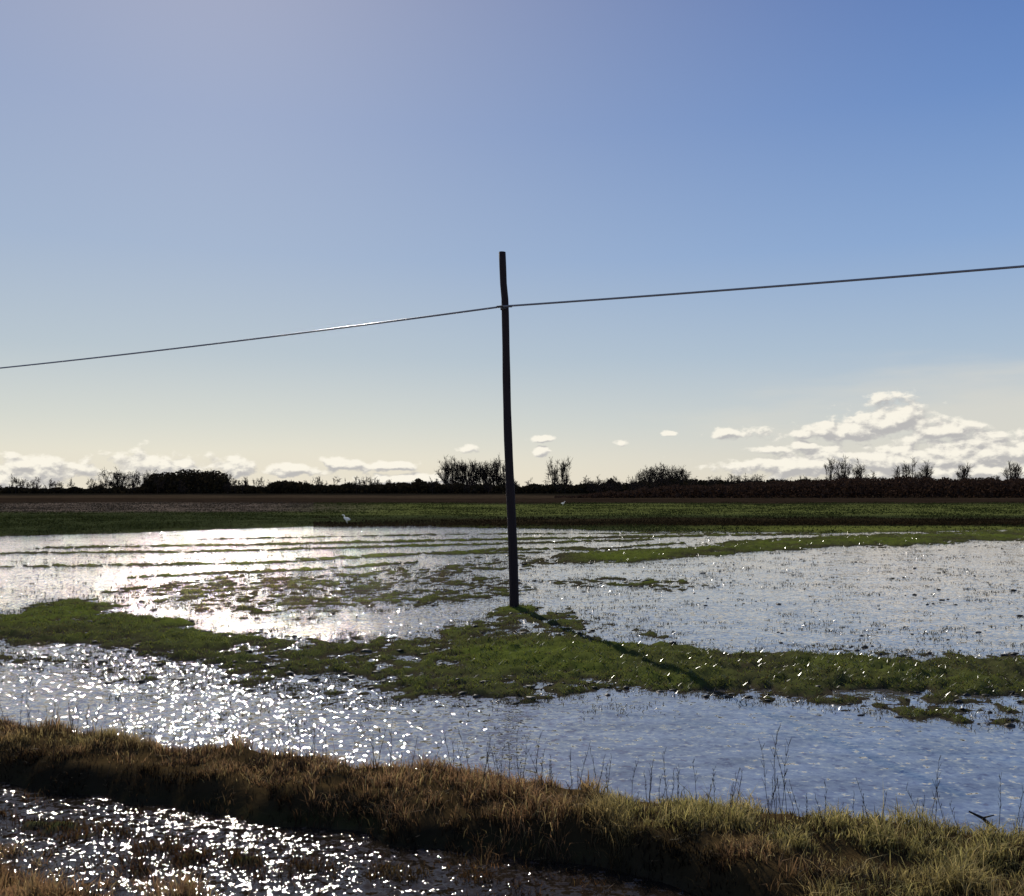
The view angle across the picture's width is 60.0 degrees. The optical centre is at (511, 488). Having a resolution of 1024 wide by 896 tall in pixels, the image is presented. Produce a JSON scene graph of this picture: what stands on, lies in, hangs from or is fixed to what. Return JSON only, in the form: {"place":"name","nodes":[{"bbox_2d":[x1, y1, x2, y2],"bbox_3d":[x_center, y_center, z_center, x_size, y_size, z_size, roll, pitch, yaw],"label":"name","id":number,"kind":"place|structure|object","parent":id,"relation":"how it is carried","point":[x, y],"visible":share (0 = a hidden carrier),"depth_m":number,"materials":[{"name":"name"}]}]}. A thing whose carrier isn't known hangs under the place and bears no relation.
{"place":"outdoors","nodes":[
{"label":"outdoors","id":0,"kind":"place"},
{"bbox_2d":[0,782,696,895],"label":"ditch water","id":1,"kind":"structure","parent":0,"point":[219,830],"depth_m":5.94,"materials":[{"name":"liquid"}]},
{"bbox_2d":[0,526,1023,835],"bbox_3d":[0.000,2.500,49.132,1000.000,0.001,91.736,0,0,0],"label":"flood water","id":2,"kind":"structure","parent":0,"point":[832,752],"depth_m":12.39,"materials":[{"name":"blue liquid"}]},
{"bbox_2d":[0,543,1022,726],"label":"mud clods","id":3,"kind":"object","parent":2,"relation":"on","point":[533,686],"visible":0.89,"depth_m":13.20,"materials":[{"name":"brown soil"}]},
{"bbox_2d":[0,710,1023,895],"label":"dry verge grass","id":4,"kind":"structure","parent":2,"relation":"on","point":[962,871],"depth_m":6.05,"materials":[{"name":"brown plant"}]},
{"bbox_2d":[969,811,996,829],"bbox_3d":[3.267,2.307,6.151,0.198,0.145,0.027,0,0,0],"label":"broken branch","id":5,"kind":"object","parent":4,"relation":"on","point":[981,817],"visible":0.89,"depth_m":6.14,"materials":[{"name":"brown wood"}]},
{"bbox_2d":[0,493,1023,895],"bbox_3d":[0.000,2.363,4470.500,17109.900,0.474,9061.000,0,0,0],"label":"ground","id":6,"kind":"structure","parent":0,"point":[740,881],"depth_m":12.32,"materials":[{"name":"green plant"}]},
{"bbox_2d":[496,251,518,606],"bbox_3d":[-0.082,-1.015,18.410,0.477,7.830,0.296,0,0,0],"label":"utility pole","id":7,"kind":"object","parent":6,"relation":"on","point":[512,536],"visible":0.92,"depth_m":18.38,"materials":[{"name":"brown wood"}]},
{"bbox_2d":[0,265,1023,368],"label":"telephone cable","id":8,"kind":"object","parent":7,"relation":"attached to","point":[874,278],"visible":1,"depth_m":17.45,"materials":[{"name":"grey plastic"}]},
{"bbox_2d":[0,692,1023,849],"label":"dry weed stalks","id":9,"kind":"object","parent":6,"relation":"on","point":[550,770],"visible":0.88,"depth_m":6.77,"materials":[{"name":"brown plant"}]},
{"bbox_2d":[0,501,1023,535],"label":"field grass","id":10,"kind":"structure","parent":6,"relation":"on","point":[311,504],"depth_m":81.23,"materials":[{"name":"green plant"}]},
{"bbox_2d":[0,469,1023,493],"bbox_3d":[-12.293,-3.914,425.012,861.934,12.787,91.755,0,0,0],"label":"distant woodland","id":11,"kind":"object","parent":6,"relation":"on","point":[208,482],"visible":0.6,"depth_m":385.19,"materials":[{"name":"green plant"}]},
{"bbox_2d":[0,452,1023,493],"bbox_3d":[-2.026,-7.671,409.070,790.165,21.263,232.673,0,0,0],"label":"distant bare trees","id":12,"kind":"object","parent":6,"relation":"on","point":[482,474],"visible":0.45,"depth_m":415.33,"materials":[{"name":"brown plant"}]},
{"bbox_2d":[313,519,1023,526],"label":"field ditch reeds","id":13,"kind":"object","parent":6,"relation":"on","point":[762,523],"visible":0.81,"depth_m":58.03,"materials":[{"name":"plant"}]},
{"bbox_2d":[554,475,1023,497],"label":"field hedgerow","id":14,"kind":"object","parent":6,"relation":"on","point":[905,486],"visible":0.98,"depth_m":219.56,"materials":[{"name":"green plant"}]},
{"bbox_2d":[0,0,1023,488],"label":"sky","id":15,"kind":"structure","parent":0,"point":[174,173],"materials":[{"name":"blue"}]}
]}

